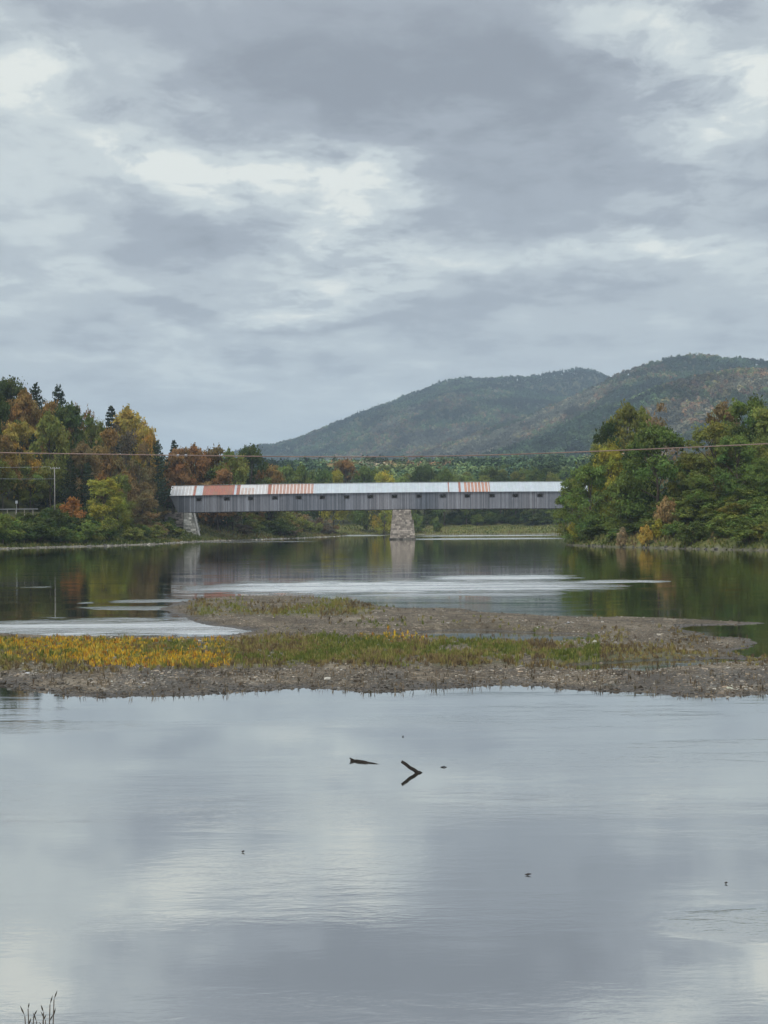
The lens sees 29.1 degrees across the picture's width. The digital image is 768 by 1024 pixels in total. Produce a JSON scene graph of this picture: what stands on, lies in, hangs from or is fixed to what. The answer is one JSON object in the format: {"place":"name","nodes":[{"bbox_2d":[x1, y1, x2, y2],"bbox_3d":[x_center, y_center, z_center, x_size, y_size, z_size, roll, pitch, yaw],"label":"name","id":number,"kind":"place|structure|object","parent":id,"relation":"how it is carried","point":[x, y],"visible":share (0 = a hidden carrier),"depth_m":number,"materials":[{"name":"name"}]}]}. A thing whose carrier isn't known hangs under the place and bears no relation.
{"place":"outdoors","nodes":[
{"label":"outdoors","id":0,"kind":"place"},
{"bbox_2d":[0,534,767,1023],"bbox_3d":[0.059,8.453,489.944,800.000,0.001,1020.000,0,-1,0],"label":"river water","id":1,"kind":"structure","parent":0,"point":[274,856],"depth_m":20.89,"materials":[{"name":"liquid"}]},
{"bbox_2d":[389,510,415,539],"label":"stone pier","id":2,"kind":"structure","parent":1,"relation":"in","point":[402,524],"depth_m":418.67,"materials":[{"name":"stone"}]},
{"bbox_2d":[0,596,767,697],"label":"gravel bar ground","id":3,"kind":"structure","parent":0,"point":[448,614],"depth_m":44.67,"materials":[{"name":"gravel"}]},
{"bbox_2d":[0,626,427,667],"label":"yellow flowers","id":4,"kind":"object","parent":3,"relation":"on","point":[89,650],"visible":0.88,"depth_m":46.26,"materials":[{"name":"plant"}]},
{"bbox_2d":[0,594,765,696],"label":"dry stems","id":5,"kind":"object","parent":3,"relation":"on","point":[344,689],"visible":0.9,"depth_m":39.49,"materials":[{"name":"plant"}]},
{"bbox_2d":[0,595,767,673],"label":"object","id":6,"kind":"structure","parent":3,"relation":"on","point":[310,653],"depth_m":46.36,"materials":[{"name":"plant"}]},
{"bbox_2d":[0,595,767,698],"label":"pebbles","id":7,"kind":"object","parent":3,"relation":"on","point":[387,683],"visible":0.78,"depth_m":39.38,"materials":[{"name":"stone"}]},
{"bbox_2d":[0,360,767,550],"bbox_3d":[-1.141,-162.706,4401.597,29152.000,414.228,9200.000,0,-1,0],"label":"ground","id":8,"kind":"structure","parent":0,"point":[9,503],"depth_m":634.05,"materials":[{"name":"plant"}]},
{"bbox_2d":[0,518,15,543],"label":"shrub","id":9,"kind":"object","parent":8,"relation":"on","point":[5,535],"visible":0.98,"depth_m":296.11,"materials":[{"name":"green plant"}]},
{"bbox_2d":[0,458,20,495],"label":"tree","id":10,"kind":"object","parent":8,"relation":"on","point":[6,477],"visible":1,"depth_m":331.80,"materials":[{"name":"green plant"}]},
{"bbox_2d":[0,432,20,510],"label":"tree","id":11,"kind":"object","parent":8,"relation":"on","point":[6,443],"visible":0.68,"depth_m":341.62,"materials":[{"name":"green plant"}]},
{"bbox_2d":[0,399,24,498],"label":"tree","id":12,"kind":"object","parent":8,"relation":"on","point":[4,409],"visible":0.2,"depth_m":361.05,"materials":[{"name":"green plant"}]},
{"bbox_2d":[0,515,25,539],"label":"shrub","id":13,"kind":"object","parent":8,"relation":"on","point":[17,532],"visible":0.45,"depth_m":300.98,"materials":[{"name":"green plant"}]},
{"bbox_2d":[0,375,27,424],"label":"tree","id":14,"kind":"object","parent":8,"relation":"on","point":[9,389],"visible":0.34,"depth_m":405.96,"materials":[{"name":"green plant"}]},
{"bbox_2d":[0,420,42,511],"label":"tree","id":15,"kind":"object","parent":8,"relation":"on","point":[16,433],"visible":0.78,"depth_m":346.32,"materials":[{"name":"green plant"}]},
{"bbox_2d":[0,387,46,452],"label":"tree","id":16,"kind":"object","parent":8,"relation":"on","point":[27,406],"visible":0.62,"depth_m":380.26,"materials":[{"name":"brown plant"}]},
{"bbox_2d":[17,523,39,541],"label":"shrub","id":17,"kind":"object","parent":8,"relation":"on","point":[31,535],"visible":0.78,"depth_m":304.78,"materials":[{"name":"green plant"}]},
{"bbox_2d":[11,465,51,511],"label":"tree","id":18,"kind":"object","parent":8,"relation":"on","point":[29,496],"visible":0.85,"depth_m":346.17,"materials":[{"name":"green plant"}]},
{"bbox_2d":[29,382,44,413],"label":"pine tree","id":19,"kind":"object","parent":8,"relation":"on","point":[35,392],"visible":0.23,"depth_m":411.96,"materials":[{"name":"green plant"}]},
{"bbox_2d":[20,992,56,1023],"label":"bare shrub","id":20,"kind":"object","parent":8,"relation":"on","point":[41,1013],"visible":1,"depth_m":5.98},
{"bbox_2d":[25,521,59,542],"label":"shrub","id":21,"kind":"object","parent":8,"relation":"on","point":[42,530],"visible":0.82,"depth_m":307.08,"materials":[{"name":"green plant"}]},
{"bbox_2d":[28,396,70,442],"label":"tree","id":22,"kind":"object","parent":8,"relation":"on","point":[51,405],"visible":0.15,"depth_m":401.75,"materials":[{"name":"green plant"}]},
{"bbox_2d":[28,409,71,507],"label":"tree","id":23,"kind":"object","parent":8,"relation":"on","point":[47,427],"visible":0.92,"depth_m":360.90,"materials":[{"name":"green plant"}]},
{"bbox_2d":[39,458,71,507],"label":"tree","id":24,"kind":"object","parent":8,"relation":"on","point":[45,495],"visible":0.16,"depth_m":369.45,"materials":[{"name":"green plant"}]},
{"bbox_2d":[52,384,74,447],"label":"pine tree","id":25,"kind":"object","parent":8,"relation":"on","point":[61,395],"visible":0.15,"depth_m":413.78,"materials":[{"name":"green plant"}]},
{"bbox_2d":[42,401,98,501],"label":"tree","id":26,"kind":"object","parent":8,"relation":"on","point":[68,414],"visible":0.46,"depth_m":390.12,"materials":[{"name":"green plant"}]},
{"bbox_2d":[58,457,84,500],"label":"pine tree","id":27,"kind":"object","parent":8,"relation":"on","point":[71,475],"visible":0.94,"depth_m":356.76,"materials":[{"name":"green plant"}]},
{"bbox_2d":[58,496,87,517],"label":"shrub","id":28,"kind":"object","parent":8,"relation":"on","point":[72,506],"visible":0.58,"depth_m":333.08,"materials":[{"name":"orange plant"}]},
{"bbox_2d":[62,515,85,531],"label":"shrub","id":29,"kind":"object","parent":8,"relation":"on","point":[74,520],"visible":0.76,"depth_m":324.66,"materials":[{"name":"green plant"}]},
{"bbox_2d":[63,439,101,507],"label":"tree","id":30,"kind":"object","parent":8,"relation":"on","point":[82,447],"visible":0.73,"depth_m":366.33,"materials":[{"name":"brown plant"}]},
{"bbox_2d":[70,520,97,540],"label":"shrub","id":31,"kind":"object","parent":8,"relation":"on","point":[88,527],"visible":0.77,"depth_m":321.67,"materials":[{"name":"green plant"}]},
{"bbox_2d":[79,462,101,511],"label":"pine tree","id":32,"kind":"object","parent":8,"relation":"on","point":[85,485],"visible":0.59,"depth_m":361.33,"materials":[{"name":"green plant"}]},
{"bbox_2d":[74,411,107,472],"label":"tree","id":33,"kind":"object","parent":8,"relation":"on","point":[93,431],"visible":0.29,"depth_m":405.69,"materials":[{"name":"green plant"}]},
{"bbox_2d":[86,477,125,524],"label":"tree","id":34,"kind":"object","parent":8,"relation":"on","point":[106,486],"visible":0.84,"depth_m":343.35,"materials":[{"name":"green plant"}]},
{"bbox_2d":[94,518,119,539],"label":"shrub","id":35,"kind":"object","parent":8,"relation":"on","point":[112,524],"visible":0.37,"depth_m":332.63,"materials":[{"name":"green plant"}]},
{"bbox_2d":[93,426,133,499],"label":"tree","id":36,"kind":"object","parent":8,"relation":"on","point":[110,465],"visible":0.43,"depth_m":387.06,"materials":[{"name":"brown plant"}]},
{"bbox_2d":[103,405,123,455],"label":"pine tree","id":37,"kind":"object","parent":8,"relation":"on","point":[110,415],"visible":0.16,"depth_m":433.61,"materials":[{"name":"green plant"}]},
{"bbox_2d":[105,490,130,531],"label":"tree","id":38,"kind":"object","parent":8,"relation":"on","point":[123,512],"visible":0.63,"depth_m":348.19,"materials":[{"name":"green plant"}]},
{"bbox_2d":[105,472,137,522],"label":"tree","id":39,"kind":"object","parent":8,"relation":"on","point":[125,487],"visible":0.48,"depth_m":372.17,"materials":[{"name":"green plant"}]},
{"bbox_2d":[108,424,143,481],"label":"tree","id":40,"kind":"object","parent":8,"relation":"on","point":[128,442],"visible":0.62,"depth_m":404.98,"materials":[{"name":"brown plant"}]},
{"bbox_2d":[110,403,156,477],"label":"tree","id":41,"kind":"object","parent":8,"relation":"on","point":[126,419],"visible":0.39,"depth_m":431.77,"materials":[{"name":"yellow plant"}]},
{"bbox_2d":[121,526,146,539],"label":"shrub","id":42,"kind":"object","parent":8,"relation":"on","point":[138,534],"visible":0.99,"depth_m":344.95,"materials":[{"name":"green plant"}]},
{"bbox_2d":[127,440,156,514],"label":"tree","id":43,"kind":"object","parent":8,"relation":"on","point":[147,472],"visible":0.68,"depth_m":401.99,"materials":[{"name":"brown plant"}]},
{"bbox_2d":[128,481,159,525],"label":"tree","id":44,"kind":"object","parent":8,"relation":"on","point":[146,514],"visible":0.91,"depth_m":380.27,"materials":[{"name":"brown plant"}]},
{"bbox_2d":[132,421,164,510],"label":"tree","id":45,"kind":"object","parent":8,"relation":"on","point":[147,434],"visible":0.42,"depth_m":426.46,"materials":[{"name":"plant"}]},
{"bbox_2d":[148,440,173,513],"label":"pine tree","id":46,"kind":"object","parent":8,"relation":"on","point":[161,483],"visible":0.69,"depth_m":413.60,"materials":[{"name":"green plant"}]},
{"bbox_2d":[165,512,182,526],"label":"stone wall","id":47,"kind":"structure","parent":8,"relation":"on","point":[178,517],"depth_m":418.41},
{"bbox_2d":[160,461,189,512],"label":"tree","id":48,"kind":"object","parent":8,"relation":"on","point":[171,466],"visible":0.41,"depth_m":441.24,"materials":[{"name":"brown plant"}]},
{"bbox_2d":[164,446,197,499],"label":"tree","id":49,"kind":"object","parent":8,"relation":"on","point":[183,477],"visible":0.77,"depth_m":438.23,"materials":[{"name":"brown plant"}]},
{"bbox_2d":[183,513,200,535],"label":"stone abutment","id":50,"kind":"object","parent":8,"relation":"on","point":[191,523],"visible":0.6,"depth_m":418.68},
{"bbox_2d":[170,481,589,513],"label":"covered bridge","id":51,"kind":"structure","parent":50,"relation":"on","point":[376,496],"depth_m":419.40,"materials":[{"name":"wood"}]},
{"bbox_2d":[183,442,211,515],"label":"tree","id":52,"kind":"object","parent":8,"relation":"on","point":[202,463],"visible":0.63,"depth_m":452.93,"materials":[{"name":"brown plant"}]},
{"bbox_2d":[198,443,231,481],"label":"tree","id":53,"kind":"object","parent":8,"relation":"on","point":[217,450],"visible":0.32,"depth_m":459.43,"materials":[{"name":"brown plant"}]},
{"bbox_2d":[198,467,235,529],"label":"tree","id":54,"kind":"object","parent":8,"relation":"on","point":[223,475],"visible":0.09,"depth_m":436.39,"materials":[{"name":"brown plant"}]},
{"bbox_2d":[214,447,250,529],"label":"tree","id":55,"kind":"object","parent":8,"relation":"on","point":[240,466],"visible":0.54,"depth_m":448.23,"materials":[{"name":"green plant"}]},
{"bbox_2d":[233,443,270,521],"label":"tree","id":56,"kind":"object","parent":8,"relation":"on","point":[251,451],"visible":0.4,"depth_m":479.13,"materials":[{"name":"green plant"}]},
{"bbox_2d":[243,512,265,532],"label":"shrub","id":57,"kind":"object","parent":8,"relation":"on","point":[254,523],"visible":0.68,"depth_m":459.29,"materials":[{"name":"green plant"}]},
{"bbox_2d":[252,464,286,526],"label":"tree","id":58,"kind":"object","parent":8,"relation":"on","point":[275,475],"visible":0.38,"depth_m":490.53,"materials":[{"name":"brown plant"}]},
{"bbox_2d":[260,518,298,535],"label":"shrub","id":59,"kind":"object","parent":8,"relation":"on","point":[281,527],"visible":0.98,"depth_m":473.15,"materials":[{"name":"green plant"}]},
{"bbox_2d":[277,464,301,515],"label":"tree","id":60,"kind":"object","parent":8,"relation":"on","point":[287,471],"visible":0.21,"depth_m":637.78,"materials":[{"name":"green plant"}]},
{"bbox_2d":[287,463,318,514],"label":"tree","id":61,"kind":"object","parent":8,"relation":"on","point":[300,476],"visible":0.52,"depth_m":598.54,"materials":[{"name":"green plant"}]},
{"bbox_2d":[310,468,332,519],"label":"tree","id":62,"kind":"object","parent":8,"relation":"on","point":[324,476],"visible":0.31,"depth_m":606.78,"materials":[{"name":"green plant"}]},
{"bbox_2d":[319,468,348,532],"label":"tree","id":63,"kind":"object","parent":8,"relation":"on","point":[337,477],"visible":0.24,"depth_m":588.84,"materials":[{"name":"green plant"}]},
{"bbox_2d":[332,457,359,516],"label":"tree","id":64,"kind":"object","parent":8,"relation":"on","point":[345,466],"visible":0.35,"depth_m":698.67,"materials":[{"name":"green plant"}]},
{"bbox_2d":[346,465,381,530],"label":"tree","id":65,"kind":"object","parent":8,"relation":"on","point":[367,475],"visible":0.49,"depth_m":647.93,"materials":[{"name":"green plant"}]},
{"bbox_2d":[0,534,755,549],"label":"bank stones","id":66,"kind":"object","parent":8,"relation":"on","point":[291,538],"visible":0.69,"depth_m":329.16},
{"bbox_2d":[368,470,393,534],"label":"tree","id":67,"kind":"object","parent":8,"relation":"on","point":[379,525],"visible":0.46,"depth_m":637.85,"materials":[{"name":"green plant"}]},
{"bbox_2d":[409,462,437,514],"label":"tree","id":68,"kind":"object","parent":8,"relation":"on","point":[427,476],"visible":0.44,"depth_m":686.22,"materials":[{"name":"green plant"}]},
{"bbox_2d":[430,466,454,525],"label":"tree","id":69,"kind":"object","parent":8,"relation":"on","point":[445,475],"visible":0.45,"depth_m":659.66,"materials":[{"name":"green plant"}]},
{"bbox_2d":[160,352,767,488],"bbox_3d":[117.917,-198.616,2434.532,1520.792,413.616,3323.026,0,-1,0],"label":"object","id":70,"kind":"object","parent":8,"relation":"on","point":[740,377],"visible":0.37,"depth_m":2754.84,"materials":[{"name":"green plant"}]},
{"bbox_2d":[477,467,503,512],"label":"tree","id":71,"kind":"object","parent":8,"relation":"on","point":[492,472],"visible":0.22,"depth_m":688.05,"materials":[{"name":"green plant"}]},
{"bbox_2d":[519,510,538,524],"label":"shrub","id":72,"kind":"object","parent":8,"relation":"on","point":[529,519],"visible":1,"depth_m":642.03,"materials":[{"name":"green plant"}]},
{"bbox_2d":[523,466,545,512],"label":"tree","id":73,"kind":"object","parent":8,"relation":"on","point":[531,474],"visible":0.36,"depth_m":687.93,"materials":[{"name":"green plant"}]},
{"bbox_2d":[552,477,591,542],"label":"tree","id":74,"kind":"object","parent":8,"relation":"on","point":[567,484],"visible":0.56,"depth_m":291.27,"materials":[{"name":"green plant"}]},
{"bbox_2d":[562,460,614,538],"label":"tree","id":75,"kind":"object","parent":8,"relation":"on","point":[586,474],"visible":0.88,"depth_m":278.76,"materials":[{"name":"green plant"}]},
{"bbox_2d":[580,523,608,538],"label":"shrub","id":76,"kind":"object","parent":8,"relation":"on","point":[594,528],"visible":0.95,"depth_m":275.60,"materials":[{"name":"green plant"}]},
{"bbox_2d":[583,436,621,520],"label":"tree","id":77,"kind":"object","parent":8,"relation":"on","point":[595,445],"visible":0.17,"depth_m":299.12,"materials":[{"name":"green plant"}]},
{"bbox_2d":[588,441,625,520],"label":"tree","id":78,"kind":"object","parent":8,"relation":"on","point":[613,465],"visible":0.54,"depth_m":280.85,"materials":[{"name":"green plant"}]},
{"bbox_2d":[584,420,630,514],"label":"tree","id":79,"kind":"object","parent":8,"relation":"on","point":[607,429],"visible":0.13,"depth_m":317.16,"materials":[{"name":"green plant"}]},
{"bbox_2d":[602,477,638,531],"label":"tree","id":80,"kind":"object","parent":8,"relation":"on","point":[615,517],"visible":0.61,"depth_m":270.71,"materials":[{"name":"green plant"}]},
{"bbox_2d":[616,526,627,546],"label":"shrub","id":81,"kind":"object","parent":8,"relation":"on","point":[622,540],"visible":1,"depth_m":257.78,"materials":[{"name":"brown plant"}]},
{"bbox_2d":[592,398,662,502],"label":"tree","id":82,"kind":"object","parent":8,"relation":"on","point":[629,416],"visible":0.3,"depth_m":323.23,"materials":[{"name":"green plant"}]},
{"bbox_2d":[617,448,656,516],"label":"tree","id":83,"kind":"object","parent":8,"relation":"on","point":[651,484],"visible":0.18,"depth_m":275.31,"materials":[{"name":"green plant"}]},
{"bbox_2d":[637,524,652,545],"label":"shrub","id":84,"kind":"object","parent":8,"relation":"on","point":[646,537],"visible":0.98,"depth_m":249.62,"materials":[{"name":"yellow plant"}]},
{"bbox_2d":[608,419,705,519],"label":"tree","id":85,"kind":"object","parent":8,"relation":"on","point":[653,436],"visible":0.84,"depth_m":264.37,"materials":[{"name":"green plant"}]},
{"bbox_2d":[651,519,664,539],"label":"shrub","id":86,"kind":"object","parent":8,"relation":"on","point":[656,532],"visible":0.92,"depth_m":249.88,"materials":[{"name":"green plant"}]},
{"bbox_2d":[643,402,681,489],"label":"tree","id":87,"kind":"object","parent":8,"relation":"on","point":[659,407],"visible":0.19,"depth_m":335.27,"materials":[{"name":"green plant"}]},
{"bbox_2d":[653,495,679,523],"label":"shrub","id":88,"kind":"object","parent":8,"relation":"on","point":[662,513],"visible":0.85,"depth_m":251.32,"materials":[{"name":"brown plant"}]},
{"bbox_2d":[660,521,686,536],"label":"shrub","id":89,"kind":"object","parent":8,"relation":"on","point":[672,531],"visible":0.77,"depth_m":245.30,"materials":[{"name":"green plant"}]},
{"bbox_2d":[670,506,699,522],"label":"shrub","id":90,"kind":"object","parent":8,"relation":"on","point":[687,516],"visible":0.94,"depth_m":249.52,"materials":[{"name":"green plant"}]},
{"bbox_2d":[662,450,718,502],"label":"tree","id":91,"kind":"object","parent":8,"relation":"on","point":[684,459],"visible":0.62,"depth_m":260.78,"materials":[{"name":"green plant"}]},
{"bbox_2d":[675,521,711,544],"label":"shrub","id":92,"kind":"object","parent":8,"relation":"on","point":[686,535],"visible":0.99,"depth_m":236.91,"materials":[{"name":"green plant"}]},
{"bbox_2d":[682,473,716,515],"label":"tree","id":93,"kind":"object","parent":8,"relation":"on","point":[701,481],"visible":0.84,"depth_m":248.95,"materials":[{"name":"green plant"}]},
{"bbox_2d":[676,420,741,500],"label":"tree","id":94,"kind":"object","parent":8,"relation":"on","point":[716,432],"visible":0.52,"depth_m":260.82,"materials":[{"name":"green plant"}]},
{"bbox_2d":[701,398,740,484],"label":"tree","id":95,"kind":"object","parent":8,"relation":"on","point":[720,408],"visible":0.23,"depth_m":298.94,"materials":[{"name":"green plant"}]},
{"bbox_2d":[709,518,734,537],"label":"shrub","id":96,"kind":"object","parent":8,"relation":"on","point":[722,531],"visible":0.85,"depth_m":232.62,"materials":[{"name":"green plant"}]},
{"bbox_2d":[704,513,740,529],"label":"shrub","id":97,"kind":"object","parent":8,"relation":"on","point":[727,518],"visible":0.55,"depth_m":233.98,"materials":[{"name":"green plant"}]},
{"bbox_2d":[706,423,754,487],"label":"tree","id":98,"kind":"object","parent":8,"relation":"on","point":[735,429],"visible":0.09,"depth_m":278.24,"materials":[{"name":"green plant"}]},
{"bbox_2d":[713,503,752,515],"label":"shrub","id":99,"kind":"object","parent":8,"relation":"on","point":[732,511],"visible":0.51,"depth_m":236.17,"materials":[{"name":"green plant"}]},
{"bbox_2d":[708,432,764,500],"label":"tree","id":100,"kind":"object","parent":8,"relation":"on","point":[746,452],"visible":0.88,"depth_m":254.34,"materials":[{"name":"green plant"}]},
{"bbox_2d":[709,393,767,491],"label":"tree","id":101,"kind":"object","parent":8,"relation":"on","point":[738,409],"visible":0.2,"depth_m":283.66,"materials":[{"name":"green plant"}]},
{"bbox_2d":[730,519,763,541],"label":"shrub","id":102,"kind":"object","parent":8,"relation":"on","point":[744,531],"visible":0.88,"depth_m":224.61,"materials":[{"name":"green plant"}]},
{"bbox_2d":[735,457,767,497],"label":"tree","id":103,"kind":"object","parent":8,"relation":"on","point":[761,466],"visible":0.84,"depth_m":244.43,"materials":[{"name":"green plant"}]},
{"bbox_2d":[738,406,767,489],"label":"tree","id":104,"kind":"object","parent":8,"relation":"on","point":[762,414],"visible":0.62,"depth_m":261.02,"materials":[{"name":"green plant"}]},
{"bbox_2d":[0,443,767,456],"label":"overhead cable","id":105,"kind":"object","parent":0,"point":[185,455],"visible":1,"depth_m":58.01,"materials":[{"name":"metal"}]},
{"bbox_2d":[0,0,767,459],"label":"sky","id":106,"kind":"structure","parent":0,"point":[234,224],"materials":[{"name":"grey"}]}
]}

